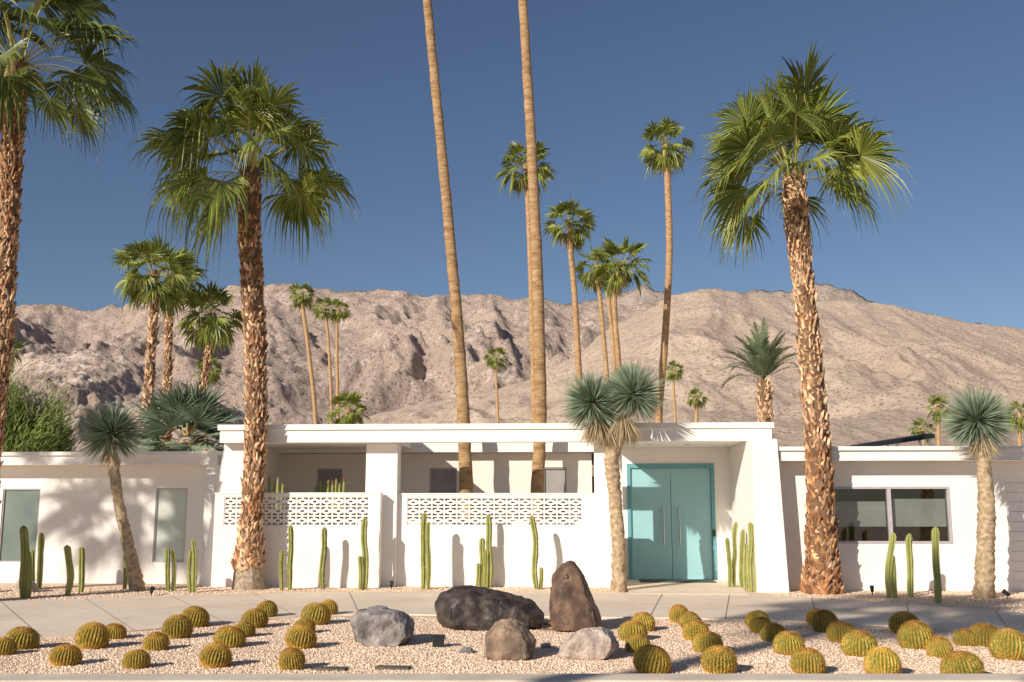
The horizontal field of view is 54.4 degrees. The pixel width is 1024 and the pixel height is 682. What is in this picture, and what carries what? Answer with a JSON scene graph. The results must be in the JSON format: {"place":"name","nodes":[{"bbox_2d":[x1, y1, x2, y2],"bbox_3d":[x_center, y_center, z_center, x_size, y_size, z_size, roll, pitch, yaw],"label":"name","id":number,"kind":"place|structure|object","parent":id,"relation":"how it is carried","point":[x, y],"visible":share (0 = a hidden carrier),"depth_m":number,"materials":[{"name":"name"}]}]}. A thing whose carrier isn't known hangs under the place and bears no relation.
{"place":"outdoors","nodes":[
{"label":"outdoors","id":0,"kind":"place"},
{"bbox_2d":[9,349,274,451],"bbox_3d":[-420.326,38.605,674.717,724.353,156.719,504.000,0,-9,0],"label":"hill","id":1,"kind":"structure","parent":0,"point":[93,376],"depth_m":814.92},
{"bbox_2d":[11,283,654,423],"bbox_3d":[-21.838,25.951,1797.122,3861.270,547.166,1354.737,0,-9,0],"label":"mountain","id":2,"kind":"structure","parent":0,"point":[395,350],"depth_m":2003.13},
{"bbox_2d":[0,592,1023,637],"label":"driveway","id":3,"kind":"structure","parent":0,"point":[54,618],"depth_m":15.45,"materials":[{"name":"concrete"}]},
{"bbox_2d":[0,564,1023,673],"bbox_3d":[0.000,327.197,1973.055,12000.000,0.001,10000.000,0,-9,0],"label":"ground","id":4,"kind":"structure","parent":0,"point":[4,585],"depth_m":11.77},
{"bbox_2d":[0,636,17,655],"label":"barrel cactus","id":5,"kind":"object","parent":4,"relation":"on","point":[8,645],"visible":0.91,"depth_m":10.77,"materials":[{"name":"plant"}]},
{"bbox_2d":[5,626,40,649],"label":"barrel cactus","id":6,"kind":"object","parent":4,"relation":"on","point":[25,637],"visible":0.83,"depth_m":11.20,"materials":[{"name":"plant"}]},
{"bbox_2d":[18,525,33,597],"bbox_3d":[-8.542,3.880,17.503,0.333,1.270,0.183,0,-9,0],"label":"column cactus","id":7,"kind":"object","parent":4,"relation":"on","point":[26,571],"depth_m":17.45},
{"bbox_2d":[30,532,44,587],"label":"column cactus","id":8,"kind":"object","parent":4,"relation":"on","point":[40,555],"depth_m":19.49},
{"bbox_2d":[1,337,85,451],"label":"shrub","id":9,"kind":"object","parent":4,"relation":"on","point":[26,433],"visible":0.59,"depth_m":26.50,"materials":[{"name":"green plant"}]},
{"bbox_2d":[48,643,82,666],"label":"barrel cactus","id":10,"kind":"object","parent":4,"relation":"on","point":[63,654],"visible":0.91,"depth_m":10.04,"materials":[{"name":"plant"}]},
{"bbox_2d":[63,545,74,595],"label":"column cactus","id":11,"kind":"object","parent":4,"relation":"on","point":[68,556],"depth_m":17.87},
{"bbox_2d":[0,0,142,503],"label":"fan palm","id":12,"kind":"object","parent":4,"relation":"on","point":[18,81],"visible":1,"depth_m":17.93,"materials":[{"name":"green plant"}]},
{"bbox_2d":[73,621,110,648],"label":"barrel cactus","id":13,"kind":"object","parent":4,"relation":"on","point":[93,635],"visible":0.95,"depth_m":11.22,"materials":[{"name":"plant"}]},
{"bbox_2d":[76,398,148,590],"bbox_3d":[-7.842,2.940,19.279,1.437,3.757,1.458,8,-12,-41],"label":"yucca tree","id":14,"kind":"object","parent":4,"relation":"on","point":[110,433],"visible":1,"depth_m":19.17,"materials":[{"name":"green plant"}]},
{"bbox_2d":[105,623,126,639],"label":"barrel cactus","id":15,"kind":"object","parent":4,"relation":"on","point":[117,630],"visible":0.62,"depth_m":12.06,"materials":[{"name":"plant"}]},
{"bbox_2d":[121,649,151,668],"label":"barrel cactus","id":16,"kind":"object","parent":4,"relation":"on","point":[136,658],"visible":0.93,"depth_m":9.86,"materials":[{"name":"plant"}]},
{"bbox_2d":[109,233,200,429],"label":"fan palm","id":17,"kind":"object","parent":4,"relation":"on","point":[151,291],"visible":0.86,"depth_m":43.98,"materials":[{"name":"green plant"}]},
{"bbox_2d":[143,631,169,650],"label":"barrel cactus","id":18,"kind":"object","parent":4,"relation":"on","point":[157,640],"visible":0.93,"depth_m":11.10,"materials":[{"name":"plant"}]},
{"bbox_2d":[130,243,210,448],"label":"fan palm","id":19,"kind":"object","parent":4,"relation":"on","point":[168,365],"visible":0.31,"depth_m":51.02,"materials":[{"name":"green plant"}]},
{"bbox_2d":[164,547,176,591],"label":"column cactus","id":20,"kind":"object","parent":4,"relation":"on","point":[167,570],"depth_m":18.77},
{"bbox_2d":[161,614,193,638],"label":"barrel cactus","id":21,"kind":"object","parent":4,"relation":"on","point":[179,626],"visible":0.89,"depth_m":12.10,"materials":[{"name":"plant"}]},
{"bbox_2d":[125,380,241,450],"bbox_3d":[-9.149,3.591,27.818,3.589,5.172,3.585,0,-9,0],"label":"blue fan palm","id":22,"kind":"object","parent":4,"relation":"on","point":[186,408],"visible":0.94,"depth_m":27.46,"materials":[{"name":"green plant"}]},
{"bbox_2d":[186,539,197,592],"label":"column cactus","id":23,"kind":"object","parent":4,"relation":"on","point":[192,559],"depth_m":18.51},
{"bbox_2d":[181,606,210,627],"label":"barrel cactus","id":24,"kind":"object","parent":4,"relation":"on","point":[198,616],"visible":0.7,"depth_m":13.24,"materials":[{"name":"plant"}]},
{"bbox_2d":[193,356,222,450],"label":"fan palm","id":25,"kind":"object","parent":4,"relation":"on","point":[214,377],"visible":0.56,"depth_m":117.54,"materials":[{"name":"green plant"}]},
{"bbox_2d":[174,279,243,435],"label":"fan palm","id":26,"kind":"object","parent":4,"relation":"on","point":[214,332],"visible":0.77,"depth_m":52.24,"materials":[{"name":"green plant"}]},
{"bbox_2d":[199,642,233,667],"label":"barrel cactus","id":27,"kind":"object","parent":4,"relation":"on","point":[215,654],"visible":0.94,"depth_m":9.93,"materials":[{"name":"plant"}]},
{"bbox_2d":[213,625,245,647],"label":"barrel cactus","id":28,"kind":"object","parent":4,"relation":"on","point":[229,636],"visible":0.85,"depth_m":11.32,"materials":[{"name":"plant"}]},
{"bbox_2d":[125,53,362,589],"bbox_3d":[-5.507,-0.455,20.202,4.571,10.694,5.051,0,-9,0],"label":"fan palm","id":29,"kind":"object","parent":4,"relation":"on","point":[183,141],"visible":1,"depth_m":19.86,"materials":[{"name":"green plant"}]},
{"bbox_2d":[240,608,268,627],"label":"barrel cactus","id":30,"kind":"object","parent":4,"relation":"on","point":[258,617],"visible":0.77,"depth_m":13.15,"materials":[{"name":"plant"}]},
{"bbox_2d":[278,525,293,590],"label":"column cactus","id":31,"kind":"object","parent":4,"relation":"on","point":[289,569],"depth_m":18.97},
{"bbox_2d":[277,646,305,669],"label":"barrel cactus","id":32,"kind":"object","parent":4,"relation":"on","point":[292,658],"visible":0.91,"depth_m":9.80,"materials":[{"name":"plant"}]},
{"bbox_2d":[284,624,317,649],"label":"barrel cactus","id":33,"kind":"object","parent":4,"relation":"on","point":[301,636],"visible":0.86,"depth_m":11.22,"materials":[{"name":"plant"}]},
{"bbox_2d":[288,281,317,423],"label":"fan palm","id":34,"kind":"object","parent":4,"relation":"on","point":[300,302],"visible":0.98,"depth_m":122.09,"materials":[{"name":"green plant"}]},
{"bbox_2d":[300,602,331,624],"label":"barrel cactus","id":35,"kind":"object","parent":4,"relation":"on","point":[318,613],"visible":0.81,"depth_m":13.50,"materials":[{"name":"plant"}]},
{"bbox_2d":[318,527,327,589],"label":"column cactus","id":36,"kind":"object","parent":4,"relation":"on","point":[323,557],"depth_m":19.24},
{"bbox_2d":[311,297,335,423],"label":"fan palm","id":37,"kind":"object","parent":4,"relation":"on","point":[325,315],"visible":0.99,"depth_m":135.09,"materials":[{"name":"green plant"}]},
{"bbox_2d":[315,478,345,524],"bbox_3d":[-3.786,3.917,20.556,0.549,2.164,0.549,-6,-11,34],"label":"potted cactus","id":38,"kind":"object","parent":4,"relation":"on","point":[332,487],"visible":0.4,"depth_m":20.68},
{"bbox_2d":[328,298,351,417],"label":"fan palm","id":39,"kind":"object","parent":4,"relation":"on","point":[342,315],"visible":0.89,"depth_m":139.99,"materials":[{"name":"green plant"}]},
{"bbox_2d":[323,391,370,423],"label":"fan palm","id":40,"kind":"object","parent":4,"relation":"on","point":[350,417],"visible":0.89,"depth_m":80.69,"materials":[{"name":"green plant"}]},
{"bbox_2d":[358,517,368,589],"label":"column cactus","id":41,"kind":"object","parent":4,"relation":"on","point":[363,568],"depth_m":19.22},
{"bbox_2d":[350,605,414,646],"bbox_3d":[-1.522,3.382,11.730,0.761,0.509,0.646,0,-9,0],"label":"boulder","id":42,"kind":"object","parent":4,"relation":"on","point":[378,625],"visible":0.91,"depth_m":11.45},
{"bbox_2d":[420,512,431,589],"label":"column cactus","id":43,"kind":"object","parent":4,"relation":"on","point":[426,563],"depth_m":19.24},
{"bbox_2d":[423,0,474,524],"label":"fan palm","id":44,"kind":"object","parent":4,"relation":"on","point":[465,456],"visible":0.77,"depth_m":22.06,"materials":[{"name":"brown plant"}]},
{"bbox_2d":[475,514,493,587],"bbox_3d":[-0.543,4.143,19.638,0.375,1.448,0.179,0,-9,0],"label":"column cactus","id":45,"kind":"object","parent":4,"relation":"on","point":[484,572],"depth_m":19.58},
{"bbox_2d":[434,585,543,630],"bbox_3d":[-0.299,3.595,13.308,1.462,0.652,0.999,0,-9,0],"label":"boulder","id":46,"kind":"object","parent":4,"relation":"on","point":[470,607],"visible":0.88,"depth_m":12.90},
{"bbox_2d":[481,346,507,422],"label":"fan palm","id":47,"kind":"object","parent":4,"relation":"on","point":[494,363],"visible":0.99,"depth_m":139.10,"materials":[{"name":"green plant"}]},
{"bbox_2d":[484,618,536,660],"bbox_3d":[-0.018,3.210,10.647,0.560,0.458,0.535,0,-9,0],"label":"boulder","id":48,"kind":"object","parent":4,"relation":"on","point":[510,639],"visible":0.89,"depth_m":10.43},
{"bbox_2d":[0,422,1023,592],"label":"house","id":49,"kind":"structure","parent":4,"relation":"on","point":[692,493],"depth_m":20.06,"materials":[{"name":"paint"}]},
{"bbox_2d":[0,489,40,561],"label":"window","id":50,"kind":"structure","parent":49,"relation":"in","point":[20,507],"depth_m":21.06,"materials":[{"name":"grey glass"}]},
{"bbox_2d":[153,488,187,561],"bbox_3d":[-7.147,3.854,20.860,0.679,1.523,0.050,-1,-9,3],"label":"window","id":51,"kind":"structure","parent":49,"relation":"in","point":[171,503],"depth_m":20.87,"materials":[{"name":"grey glass"}]},
{"bbox_2d":[317,468,342,524],"bbox_3d":[-4.130,3.654,22.528,0.591,1.525,0.080,-1,-9,3],"label":"window","id":52,"kind":"structure","parent":49,"relation":"in","point":[326,474],"depth_m":22.61,"materials":[{"name":"glass"}]},
{"bbox_2d":[429,468,456,524],"bbox_3d":[-1.547,3.627,22.381,0.628,1.531,0.080,-1,-9,3],"label":"window","id":53,"kind":"structure","parent":49,"relation":"in","point":[441,480],"depth_m":22.44,"materials":[{"name":"glass"}]},
{"bbox_2d":[543,467,566,524],"bbox_3d":[0.958,3.600,22.239,0.525,1.538,0.080,-1,-9,3],"label":"window","id":54,"kind":"structure","parent":49,"relation":"in","point":[555,481],"depth_m":22.30,"materials":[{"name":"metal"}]},
{"bbox_2d":[627,463,717,579],"bbox_3d":[3.456,3.918,21.597,1.886,2.500,0.215,-1,-9,3],"label":"door","id":55,"kind":"structure","parent":49,"relation":"in","point":[691,548],"depth_m":21.57,"materials":[{"name":"teal paint"}]},
{"bbox_2d":[850,433,934,445],"bbox_3d":[9.005,2.472,23.549,1.936,0.632,0.900,-1,-9,3],"label":"solar panel","id":56,"kind":"object","parent":49,"relation":"on","point":[919,437],"visible":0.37,"depth_m":23.13,"materials":[{"name":"glass"}]},
{"bbox_2d":[834,486,952,543],"bbox_3d":[7.287,3.353,19.201,2.256,1.079,0.147,-1,-9,3],"label":"window","id":57,"kind":"structure","parent":49,"relation":"in","point":[900,512],"depth_m":19.25,"materials":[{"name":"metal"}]},
{"bbox_2d":[1005,482,1023,590],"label":"garage door","id":58,"kind":"structure","parent":49,"relation":"in","point":[1014,491],"depth_m":19.00,"materials":[{"name":"paint"}]},
{"bbox_2d":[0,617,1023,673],"bbox_3d":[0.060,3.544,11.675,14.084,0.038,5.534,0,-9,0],"label":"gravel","id":59,"kind":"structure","parent":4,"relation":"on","point":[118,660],"depth_m":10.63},
{"bbox_2d":[826,621,856,642],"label":"barrel cactus","id":60,"kind":"object","parent":59,"relation":"on","point":[837,630],"visible":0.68,"depth_m":11.79,"materials":[{"name":"plant"}]},
{"bbox_2d":[925,635,953,657],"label":"barrel cactus","id":61,"kind":"object","parent":59,"relation":"on","point":[937,646],"visible":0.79,"depth_m":10.60,"materials":[{"name":"plant"}]},
{"bbox_2d":[0,674,1023,681],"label":"kerb","id":62,"kind":"structure","parent":4,"relation":"on","point":[511,677],"depth_m":8.70,"materials":[{"name":"concrete"}]},
{"bbox_2d":[493,141,556,422],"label":"fan palm","id":63,"kind":"object","parent":4,"relation":"on","point":[545,170],"visible":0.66,"depth_m":61.19,"materials":[{"name":"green plant"}]},
{"bbox_2d":[518,0,546,524],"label":"fan palm","id":64,"kind":"object","parent":4,"relation":"on","point":[540,414],"visible":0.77,"depth_m":22.07,"materials":[{"name":"brown plant"}]},
{"bbox_2d":[529,515,543,589],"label":"column cactus","id":65,"kind":"object","parent":4,"relation":"on","point":[535,551],"depth_m":19.25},
{"bbox_2d":[543,195,596,422],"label":"fan palm","id":66,"kind":"object","parent":4,"relation":"on","point":[572,238],"visible":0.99,"depth_m":67.08,"materials":[{"name":"green plant"}]},
{"bbox_2d":[539,560,601,631],"bbox_3d":[0.712,3.437,13.006,0.899,1.118,0.649,0,-9,0],"label":"boulder","id":67,"kind":"object","parent":4,"relation":"on","point":[573,607],"visible":0.91,"depth_m":12.74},
{"bbox_2d":[557,627,618,660],"bbox_3d":[0.808,3.251,10.660,0.662,0.394,0.563,0,-9,0],"label":"boulder","id":68,"kind":"object","parent":4,"relation":"on","point":[594,643],"visible":0.9,"depth_m":10.42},
{"bbox_2d":[575,245,615,422],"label":"fan palm","id":69,"kind":"object","parent":4,"relation":"on","point":[585,278],"visible":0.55,"depth_m":75.98,"materials":[{"name":"green plant"}]},
{"bbox_2d":[594,263,624,418],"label":"fan palm","id":70,"kind":"object","parent":4,"relation":"on","point":[611,328],"visible":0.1,"depth_m":94.75,"materials":[{"name":"brown plant"}]},
{"bbox_2d":[558,358,669,591],"bbox_3d":[1.967,2.498,19.044,2.284,4.472,1.496,-2,-10,11],"label":"yucca tree","id":71,"kind":"object","parent":4,"relation":"on","point":[623,398],"visible":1,"depth_m":19.02,"materials":[{"name":"green plant"}]},
{"bbox_2d":[589,236,653,370],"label":"fan palm","id":72,"kind":"object","parent":4,"relation":"on","point":[623,275],"visible":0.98,"depth_m":59.44,"materials":[{"name":"green plant"}]},
{"bbox_2d":[617,620,647,640],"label":"barrel cactus","id":73,"kind":"object","parent":4,"relation":"on","point":[626,629],"visible":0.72,"depth_m":11.91,"materials":[{"name":"plant"}]},
{"bbox_2d":[624,633,650,652],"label":"barrel cactus","id":74,"kind":"object","parent":4,"relation":"on","point":[633,642],"visible":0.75,"depth_m":10.94,"materials":[{"name":"plant"}]},
{"bbox_2d":[630,611,655,631],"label":"barrel cactus","id":75,"kind":"object","parent":4,"relation":"on","point":[647,620],"visible":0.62,"depth_m":12.81,"materials":[{"name":"plant"}]},
{"bbox_2d":[632,644,671,673],"bbox_3d":[1.361,3.105,9.656,0.409,0.330,0.421,10,-10,39],"label":"barrel cactus","id":76,"kind":"object","parent":4,"relation":"on","point":[651,659],"visible":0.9,"depth_m":9.54,"materials":[{"name":"plant"}]},
{"bbox_2d":[638,114,695,422],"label":"fan palm","id":77,"kind":"object","parent":4,"relation":"on","point":[666,159],"visible":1,"depth_m":64.25,"materials":[{"name":"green plant"}]},
{"bbox_2d":[665,360,685,422],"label":"fan palm","id":78,"kind":"object","parent":4,"relation":"on","point":[673,376],"visible":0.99,"depth_m":163.05,"materials":[{"name":"green plant"}]},
{"bbox_2d":[682,620,709,640],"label":"barrel cactus","id":79,"kind":"object","parent":4,"relation":"on","point":[691,629],"visible":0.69,"depth_m":11.96,"materials":[{"name":"plant"}]},
{"bbox_2d":[686,387,708,422],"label":"fan palm","id":80,"kind":"object","parent":4,"relation":"on","point":[698,404],"visible":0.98,"depth_m":155.76,"materials":[{"name":"green plant"}]},
{"bbox_2d":[691,630,723,652],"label":"barrel cactus","id":81,"kind":"object","parent":4,"relation":"on","point":[702,641],"visible":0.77,"depth_m":10.92,"materials":[{"name":"plant"}]},
{"bbox_2d":[700,645,737,673],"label":"barrel cactus","id":82,"kind":"object","parent":4,"relation":"on","point":[718,659],"visible":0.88,"depth_m":9.56,"materials":[{"name":"plant"}]},
{"bbox_2d":[742,522,756,591],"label":"column cactus","id":83,"kind":"object","parent":4,"relation":"on","point":[748,552],"depth_m":18.78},
{"bbox_2d":[713,317,798,438],"bbox_3d":[10.249,3.662,40.007,4.028,9.217,4.101,0,-9,0],"label":"date palm","id":84,"kind":"object","parent":4,"relation":"on","point":[762,363],"visible":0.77,"depth_m":39.97,"materials":[{"name":"green plant"}]},
{"bbox_2d":[759,622,785,641],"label":"barrel cactus","id":85,"kind":"object","parent":4,"relation":"on","point":[769,632],"visible":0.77,"depth_m":11.84,"materials":[{"name":"plant"}]},
{"bbox_2d":[772,630,805,655],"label":"barrel cactus","id":86,"kind":"object","parent":4,"relation":"on","point":[786,643],"visible":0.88,"depth_m":10.77,"materials":[{"name":"plant"}]},
{"bbox_2d":[692,38,914,594],"bbox_3d":[5.633,-0.401,19.268,4.194,10.401,4.659,0,-9,0],"label":"fan palm","id":87,"kind":"object","parent":4,"relation":"on","point":[799,115],"visible":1,"depth_m":19.08,"materials":[{"name":"green plant"}]},
{"bbox_2d":[790,647,825,673],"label":"barrel cactus","id":88,"kind":"object","parent":4,"relation":"on","point":[805,660],"visible":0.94,"depth_m":9.52,"materials":[{"name":"plant"}]},
{"bbox_2d":[811,609,838,632],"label":"barrel cactus","id":89,"kind":"object","parent":4,"relation":"on","point":[822,620],"visible":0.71,"depth_m":12.71,"materials":[{"name":"plant"}]},
{"bbox_2d":[839,629,878,656],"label":"barrel cactus","id":90,"kind":"object","parent":4,"relation":"on","point":[857,642],"visible":0.81,"depth_m":10.67,"materials":[{"name":"plant"}]},
{"bbox_2d":[862,646,902,673],"bbox_3d":[3.531,3.074,9.483,0.371,0.342,0.380,26,-32,-34],"label":"barrel cactus","id":91,"kind":"object","parent":4,"relation":"on","point":[881,660],"visible":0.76,"depth_m":9.38,"materials":[{"name":"plant"}]},
{"bbox_2d":[884,532,897,597],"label":"column cactus","id":92,"kind":"object","parent":4,"relation":"on","point":[891,581],"depth_m":17.47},
{"bbox_2d":[888,611,920,632],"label":"barrel cactus","id":93,"kind":"object","parent":4,"relation":"on","point":[897,619],"visible":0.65,"depth_m":12.59,"materials":[{"name":"plant"}]},
{"bbox_2d":[905,533,914,596],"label":"column cactus","id":94,"kind":"object","parent":4,"relation":"on","point":[910,569],"depth_m":17.68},
{"bbox_2d":[896,619,934,649],"bbox_3d":[4.598,3.362,11.338,0.445,0.378,0.426,-4,-5,-18],"label":"barrel cactus","id":95,"kind":"object","parent":4,"relation":"on","point":[914,634],"visible":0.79,"depth_m":11.23,"materials":[{"name":"plant"}]},
{"bbox_2d":[908,417,935,445],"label":"fan palm","id":96,"kind":"object","parent":4,"relation":"on","point":[918,422],"visible":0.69,"depth_m":132.96,"materials":[{"name":"green plant"}]},
{"bbox_2d":[924,395,952,445],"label":"fan palm","id":97,"kind":"object","parent":4,"relation":"on","point":[935,400],"visible":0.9,"depth_m":124.26,"materials":[{"name":"green plant"}]},
{"bbox_2d":[938,650,985,673],"bbox_3d":[4.199,3.049,9.299,0.419,0.315,0.427,-10,-9,-20],"label":"barrel cactus","id":98,"kind":"object","parent":4,"relation":"on","point":[961,662],"visible":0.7,"depth_m":9.20,"materials":[{"name":"plant"}]},
{"bbox_2d":[951,628,976,646],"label":"barrel cactus","id":99,"kind":"object","parent":4,"relation":"on","point":[964,637],"visible":0.94,"depth_m":11.46,"materials":[{"name":"plant"}]},
{"bbox_2d":[936,380,1020,598],"bbox_3d":[8.418,2.611,17.830,1.484,3.893,1.476,0,-9,0],"label":"yucca tree","id":100,"kind":"object","parent":4,"relation":"on","point":[977,423],"visible":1,"depth_m":17.68,"materials":[{"name":"green plant"}]},
{"bbox_2d":[969,622,998,646],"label":"barrel cactus","id":101,"kind":"object","parent":4,"relation":"on","point":[982,632],"visible":0.59,"depth_m":11.43,"materials":[{"name":"plant"}]},
{"bbox_2d":[987,628,1023,660],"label":"barrel cactus","id":102,"kind":"object","parent":4,"relation":"on","point":[1005,644],"visible":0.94,"depth_m":10.43,"materials":[{"name":"plant"}]},
{"bbox_2d":[1005,401,1023,445],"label":"fan palm","id":103,"kind":"object","parent":4,"relation":"on","point":[1019,422],"visible":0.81,"depth_m":109.51,"materials":[{"name":"green plant"}]},
{"bbox_2d":[0,585,1023,612],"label":"gravel","id":104,"kind":"structure","parent":0,"point":[983,605],"depth_m":18.25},
{"bbox_2d":[78,546,85,592],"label":"column cactus","id":105,"kind":"object","parent":104,"relation":"on","point":[81,571],"depth_m":18.51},
{"bbox_2d":[931,526,942,602],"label":"column cactus","id":106,"kind":"object","parent":104,"relation":"on","point":[935,551],"depth_m":16.54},
{"bbox_2d":[0,0,1023,328],"label":"sky","id":107,"kind":"structure","parent":0,"point":[946,77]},
{"bbox_2d":[340,282,980,323],"bbox_3d":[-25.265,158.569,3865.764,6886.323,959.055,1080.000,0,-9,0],"label":"mountain","id":108,"kind":"structure","parent":0,"point":[826,291],"depth_m":4259.40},
{"bbox_2d":[639,579,716,582],"bbox_3d":[3.456,5.027,20.863,1.550,0.020,0.700,-1,-9,3],"label":"door mat","id":109,"kind":"object","parent":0,"point":[678,580],"depth_m":20.83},
{"bbox_2d":[627,579,748,594],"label":"path","id":110,"kind":"structure","parent":0,"point":[639,587],"depth_m":19.08,"materials":[{"name":"concrete"}]},
{"bbox_2d":[724,522,745,588],"bbox_3d":[4.388,4.197,19.529,0.426,1.303,0.204,-2,-10,11],"label":"column cactus","id":111,"kind":"object","parent":110,"relation":"on","point":[731,569],"depth_m":19.48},
{"bbox_2d":[355,288,1023,475],"bbox_3d":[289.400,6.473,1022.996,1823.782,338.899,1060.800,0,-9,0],"label":"hill","id":112,"kind":"structure","parent":0,"point":[889,369],"depth_m":1150.25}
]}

